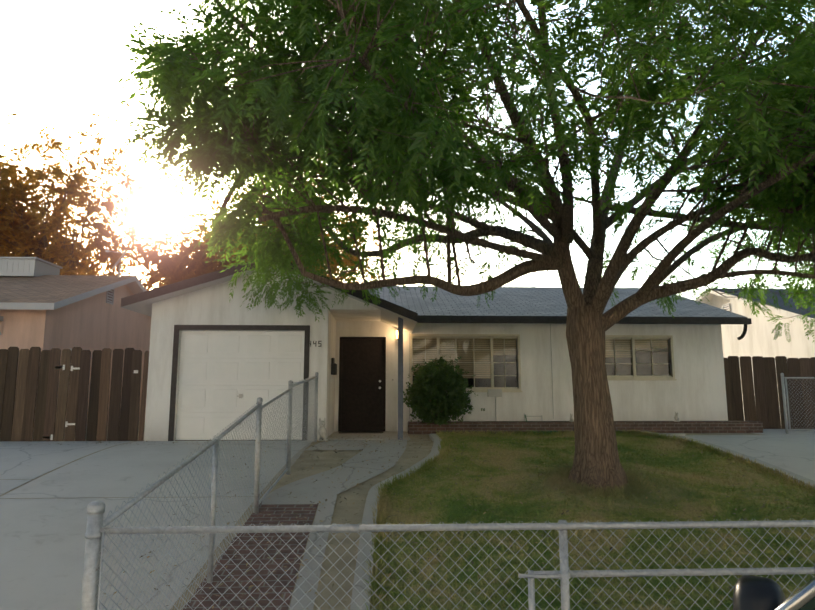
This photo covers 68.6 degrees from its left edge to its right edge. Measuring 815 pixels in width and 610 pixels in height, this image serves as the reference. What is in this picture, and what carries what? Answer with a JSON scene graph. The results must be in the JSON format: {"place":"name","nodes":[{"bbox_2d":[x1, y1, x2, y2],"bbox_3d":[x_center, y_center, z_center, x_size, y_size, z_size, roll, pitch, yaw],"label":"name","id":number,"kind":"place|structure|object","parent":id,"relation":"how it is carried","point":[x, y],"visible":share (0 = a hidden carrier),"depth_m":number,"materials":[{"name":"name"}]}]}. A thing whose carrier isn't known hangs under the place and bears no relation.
{"place":"outdoors","nodes":[
{"label":"outdoors","id":0,"kind":"place"},
{"bbox_2d":[0,479,31,494],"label":"driveway","id":1,"kind":"structure","parent":0,"point":[6,486],"depth_m":7.69,"materials":[{"name":"concrete"}]},
{"bbox_2d":[0,441,132,478],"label":"driveway","id":2,"kind":"structure","parent":0,"point":[23,459],"depth_m":9.44,"materials":[{"name":"concrete"}]},
{"bbox_2d":[0,497,253,609],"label":"driveway","id":3,"kind":"structure","parent":0,"point":[42,547],"depth_m":5.71,"materials":[{"name":"concrete"}]},
{"bbox_2d":[0,444,306,497],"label":"driveway","id":4,"kind":"structure","parent":0,"point":[123,471],"depth_m":8.24,"materials":[{"name":"concrete"}]},
{"bbox_2d":[102,189,271,290],"bbox_3d":[-9.373,-0.373,27.452,8.553,10.327,8.183,0,-8,-3],"label":"tree","id":5,"kind":"object","parent":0,"point":[179,262],"depth_m":25.46,"materials":[{"name":"brown plant"}]},
{"bbox_2d":[196,154,378,282],"bbox_3d":[-5.363,-1.820,28.172,8.617,13.394,10.854,0,-8,-3],"label":"tree","id":6,"kind":"object","parent":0,"point":[354,258],"depth_m":26.80,"materials":[{"name":"green plant"}]},
{"bbox_2d":[202,435,464,609],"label":"leaf litter path","id":7,"kind":"structure","parent":0,"point":[251,586],"depth_m":6.49,"materials":[{"name":"brown plant"}]},
{"bbox_2d":[339,431,382,432],"bbox_3d":[-1.011,2.786,13.102,0.960,0.014,0.530,0,-8,-3],"label":"threshold","id":8,"kind":"object","parent":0,"point":[361,432],"depth_m":12.88,"materials":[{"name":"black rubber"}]},
{"bbox_2d":[0,421,762,609],"bbox_3d":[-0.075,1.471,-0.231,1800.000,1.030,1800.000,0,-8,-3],"label":"ground","id":9,"kind":"structure","parent":0,"point":[347,511],"depth_m":7.12,"materials":[{"name":"grey concrete"}]},
{"bbox_2d":[1,144,57,256],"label":"tree leaves","id":10,"kind":"object","parent":9,"relation":"on","point":[16,160],"depth_m":27.74,"materials":[{"name":"brown plant"}]},
{"bbox_2d":[0,99,176,282],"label":"tree","id":11,"kind":"object","parent":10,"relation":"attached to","point":[32,217],"depth_m":24.24,"materials":[{"name":"brown plant"}]},
{"bbox_2d":[0,347,148,441],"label":"wood fence","id":12,"kind":"object","parent":9,"relation":"on","point":[19,412],"visible":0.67,"depth_m":11.30,"materials":[{"name":"brown wood"}]},
{"bbox_2d":[43,365,137,439],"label":"gate hinges","id":13,"kind":"object","parent":12,"relation":"attached to","point":[66,422],"visible":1,"depth_m":11.22,"materials":[{"name":"silver metal"}]},
{"bbox_2d":[0,284,150,433],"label":"neighbour house walls","id":14,"kind":"structure","parent":9,"relation":"on","point":[94,322],"depth_m":14.90,"materials":[{"name":"beige paint"}]},
{"bbox_2d":[0,288,114,352],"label":"vent","id":15,"kind":"object","parent":14,"relation":"attached to","point":[109,296],"visible":0.58,"depth_m":16.22,"materials":[{"name":"grey"}]},
{"bbox_2d":[0,275,146,309],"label":"neighbour roof","id":16,"kind":"structure","parent":14,"relation":"on","point":[48,292],"depth_m":14.83,"materials":[{"name":"grey"}]},
{"bbox_2d":[0,257,62,276],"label":"roof air conditioner","id":17,"kind":"object","parent":16,"relation":"on","point":[23,267],"visible":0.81,"depth_m":16.53,"materials":[{"name":"silver metal"}]},
{"bbox_2d":[105,249,126,276],"bbox_3d":[-8.155,-1.094,16.820,0.575,1.036,0.778,0,-8,-3],"label":"antenna","id":18,"kind":"object","parent":16,"relation":"on","point":[118,261],"visible":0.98,"depth_m":16.76,"materials":[{"name":"grey metal"}]},
{"bbox_2d":[31,440,297,606],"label":"fallen leaves","id":19,"kind":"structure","parent":9,"relation":"on","point":[182,505],"depth_m":6.78,"materials":[{"name":"brown plant"}]},
{"bbox_2d":[121,440,312,444],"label":"driveway","id":20,"kind":"structure","parent":9,"relation":"on","point":[170,443],"depth_m":10.92,"materials":[{"name":"concrete"}]},
{"bbox_2d":[183,502,317,609],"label":"brick path","id":21,"kind":"structure","parent":9,"relation":"on","point":[282,513],"depth_m":5.42,"materials":[{"name":"brown brick"}]},
{"bbox_2d":[289,495,336,609],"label":"edging","id":22,"kind":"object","parent":9,"relation":"on","point":[325,513],"visible":0.72,"depth_m":5.51,"materials":[{"name":"concrete"}]},
{"bbox_2d":[261,439,406,503],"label":"walk","id":23,"kind":"structure","parent":9,"relation":"on","point":[343,472],"depth_m":8.11,"materials":[{"name":"concrete"}]},
{"bbox_2d":[306,440,365,449],"bbox_3d":[-1.243,2.481,10.628,0.968,0.041,1.570,0,-8,-3],"label":"porch pad","id":24,"kind":"object","parent":9,"relation":"on","point":[342,444],"visible":0.83,"depth_m":10.35,"materials":[{"name":"concrete"}]},
{"bbox_2d":[316,418,327,440],"bbox_3d":[-1.591,2.317,11.145,0.207,0.420,0.249,0,-8,-3],"label":"porch statue","id":25,"kind":"object","parent":24,"relation":"on","point":[322,432],"visible":1,"depth_m":11.09,"materials":[{"name":"stone"}]},
{"bbox_2d":[328,431,409,439],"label":"porch floor","id":26,"kind":"structure","parent":9,"relation":"on","point":[356,436],"depth_m":11.99,"materials":[{"name":"concrete"}]},
{"bbox_2d":[350,434,441,609],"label":"lawn edging","id":27,"kind":"object","parent":9,"relation":"on","point":[361,585],"visible":0.48,"depth_m":5.81,"materials":[{"name":"concrete"}]},
{"bbox_2d":[144,272,727,440],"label":"house walls","id":28,"kind":"structure","parent":9,"relation":"on","point":[695,390],"depth_m":13.63,"materials":[{"name":"white paint"}]},
{"bbox_2d":[168,325,309,440],"bbox_3d":[-3.203,1.487,11.489,2.600,2.200,0.125,0,-8,-3],"label":"garage door trim","id":29,"kind":"structure","parent":28,"relation":"attached to","point":[305,328],"depth_m":11.52,"materials":[{"name":"brown wood"}]},
{"bbox_2d":[176,331,304,439],"bbox_3d":[-3.207,1.542,11.556,2.400,2.090,0.056,0,-8,-3],"label":"garage door","id":30,"kind":"structure","parent":28,"relation":"attached to","point":[220,372],"depth_m":11.54,"materials":[{"name":"paint"}]},
{"bbox_2d":[331,358,336,374],"bbox_3d":[-1.550,1.297,12.615,0.098,0.350,0.400,0,-8,-3],"label":"mailbox","id":31,"kind":"object","parent":28,"relation":"attached to","point":[333,368],"visible":0.98,"depth_m":12.42,"materials":[{"name":"black paint"}]},
{"bbox_2d":[338,337,385,430],"bbox_3d":[-1.028,1.792,13.625,1.060,2.130,0.070,0,-8,-3],"label":"front door","id":32,"kind":"structure","parent":28,"relation":"attached to","point":[362,373],"depth_m":13.61,"materials":[{"name":"brown wood"}]},
{"bbox_2d":[398,317,402,439],"bbox_3d":[-0.137,1.423,11.651,0.100,2.372,0.100,0,-8,-3],"label":"porch post","id":33,"kind":"object","parent":28,"relation":"attached to","point":[400,377],"visible":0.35,"depth_m":11.60,"materials":[{"name":"paint"}]},
{"bbox_2d":[121,260,746,332],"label":"house roof","id":34,"kind":"structure","parent":28,"relation":"on","point":[528,302],"depth_m":14.12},
{"bbox_2d":[413,338,517,386],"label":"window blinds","id":35,"kind":"object","parent":28,"relation":"attached to","point":[483,356],"depth_m":13.88,"materials":[{"name":"grey plastic"}]},
{"bbox_2d":[410,334,521,391],"bbox_3d":[1.328,1.332,13.707,2.580,1.325,0.110,0,-8,-3],"label":"window frame","id":36,"kind":"object","parent":28,"relation":"attached to","point":[492,375],"visible":0.77,"depth_m":13.74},
{"bbox_2d":[413,338,517,386],"bbox_3d":[1.325,1.329,13.773,2.430,1.190,0.001,0,-8,-3],"label":"window glass","id":37,"kind":"object","parent":36,"relation":"in","point":[473,358],"depth_m":13.79,"materials":[{"name":"grey glass"}]},
{"bbox_2d":[409,324,553,420],"bbox_3d":[1.686,1.509,13.621,3.295,2.250,0.138,0,-8,-3],"label":"utility box and pipes","id":38,"kind":"object","parent":28,"relation":"attached to","point":[495,393],"visible":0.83,"depth_m":13.57,"materials":[{"name":"grey metal"}]},
{"bbox_2d":[417,317,751,339],"bbox_3d":[3.954,0.535,13.522,7.670,0.468,0.364,0,-8,-3],"label":"gutter","id":39,"kind":"object","parent":28,"relation":"attached to","point":[563,320],"visible":0.98,"depth_m":13.35,"materials":[{"name":"black metal"}]},
{"bbox_2d":[605,339,667,374],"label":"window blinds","id":40,"kind":"object","parent":28,"relation":"attached to","point":[644,356],"depth_m":14.76,"materials":[{"name":"grey plastic"}]},
{"bbox_2d":[605,335,676,379],"bbox_3d":[5.274,1.228,13.902,1.900,1.045,0.110,0,-8,-3],"label":"window frame","id":41,"kind":"object","parent":28,"relation":"attached to","point":[634,376],"visible":0.69,"depth_m":13.92,"materials":[{"name":"beige wood"}]},
{"bbox_2d":[605,339,668,374],"bbox_3d":[5.271,1.225,13.968,1.750,0.910,0.001,0,-8,-3],"label":"window glass","id":42,"kind":"object","parent":41,"relation":"in","point":[636,355],"depth_m":13.98,"materials":[{"name":"grey glass"}]},
{"bbox_2d":[81,372,814,609],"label":"chain link fence posts","id":43,"kind":"object","parent":9,"relation":"on","point":[93,559],"visible":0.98,"depth_m":3.54,"materials":[{"name":"grey metal"}]},
{"bbox_2d":[94,376,814,609],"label":"chain link fence","id":44,"kind":"object","parent":43,"relation":"attached to","point":[224,538],"visible":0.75,"depth_m":3.53,"materials":[{"name":"grey metal"}]},
{"bbox_2d":[429,433,685,436],"bbox_3d":[3.130,2.726,12.400,5.350,0.100,0.150,0,-8,-3],"label":"mow strip","id":45,"kind":"object","parent":9,"relation":"on","point":[679,434],"visible":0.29,"depth_m":12.45,"materials":[{"name":"concrete"}]},
{"bbox_2d":[408,421,762,433],"bbox_3d":[3.971,2.764,13.388,7.920,0.300,0.458,0,-8,-3],"label":"brick planter","id":46,"kind":"object","parent":9,"relation":"on","point":[417,427],"visible":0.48,"depth_m":13.21,"materials":[{"name":"brown brick"}]},
{"bbox_2d":[403,354,484,425],"bbox_3d":[0.720,1.852,12.962,1.767,1.526,1.680,0,-8,-3],"label":"porch shrub","id":47,"kind":"object","parent":46,"relation":"in","point":[438,381],"depth_m":12.51,"materials":[{"name":"green plant"}]},
{"bbox_2d":[674,412,679,421],"bbox_3d":[6.061,2.513,13.463,0.108,0.219,0.130,0,-8,-3],"label":"faucet","id":48,"kind":"object","parent":46,"relation":"on","point":[676,418],"visible":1,"depth_m":13.44,"materials":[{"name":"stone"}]},
{"bbox_2d":[641,431,814,487],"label":"drive kerb","id":49,"kind":"structure","parent":9,"relation":"on","point":[799,477],"depth_m":8.72,"materials":[{"name":"concrete"}]},
{"bbox_2d":[707,295,814,420],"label":"neighbour walls","id":50,"kind":"structure","parent":9,"relation":"on","point":[757,339],"depth_m":17.42,"materials":[{"name":"beige paint"}]},
{"bbox_2d":[722,303,730,311],"bbox_3d":[10.258,0.250,19.215,0.030,0.560,0.400,0,-8,-3],"label":"neighbour vent","id":51,"kind":"object","parent":50,"relation":"attached to","point":[726,307],"visible":0.44,"depth_m":19.20,"materials":[{"name":"grey metal"}]},
{"bbox_2d":[696,288,814,324],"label":"neighbour roof","id":52,"kind":"structure","parent":50,"relation":"on","point":[789,311],"depth_m":17.61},
{"bbox_2d":[780,373,814,433],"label":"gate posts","id":53,"kind":"object","parent":9,"relation":"on","point":[785,407],"visible":0.98,"depth_m":13.18,"materials":[{"name":"metal"}]},
{"bbox_2d":[787,378,814,429],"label":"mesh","id":54,"kind":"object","parent":53,"relation":"attached to","point":[802,404],"depth_m":13.19,"materials":[{"name":"silver metal"}]},
{"bbox_2d":[0,0,813,299],"label":"sky","id":55,"kind":"structure","parent":0,"point":[59,59],"materials":[{"name":"white"}]},
{"bbox_2d":[175,340,669,440],"bbox_3d":[1.047,2.019,16.529,12.450,2.650,9.790,0,-8,-3],"label":"house interior","id":56,"kind":"object","parent":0,"point":[667,363],"visible":0.08,"depth_m":14.93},
{"bbox_2d":[357,429,814,609],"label":"lawn","id":57,"kind":"structure","parent":0,"point":[473,592],"depth_m":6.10,"materials":[{"name":"green plant"}]},
{"bbox_2d":[114,0,814,490],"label":"chinaberry tree","id":58,"kind":"object","parent":57,"relation":"on","point":[179,92],"depth_m":5.59,"materials":[{"name":"green plant"}]},
{"bbox_2d":[377,434,814,609],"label":"fallen leaves","id":59,"kind":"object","parent":57,"relation":"on","point":[421,548],"depth_m":6.74,"materials":[{"name":"brown plant"}]},
{"bbox_2d":[681,435,814,480],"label":"driveway","id":60,"kind":"structure","parent":0,"point":[795,454],"depth_m":10.30,"materials":[{"name":"concrete"}]},
{"bbox_2d":[733,575,814,609],"bbox_3d":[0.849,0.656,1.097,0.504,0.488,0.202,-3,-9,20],"label":"motorcycle","id":61,"kind":"object","parent":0,"point":[755,593],"visible":1,"depth_m":1.13,"materials":[{"name":"black"}]},
{"bbox_2d":[755,428,814,434],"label":"concrete curb","id":62,"kind":"structure","parent":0,"point":[781,431],"depth_m":13.43,"materials":[{"name":"concrete"}]},
{"bbox_2d":[724,356,814,428],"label":"wood fence","id":63,"kind":"object","parent":62,"relation":"on","point":[767,412],"visible":0.71,"depth_m":14.75,"materials":[{"name":"brown wood"}]}
]}

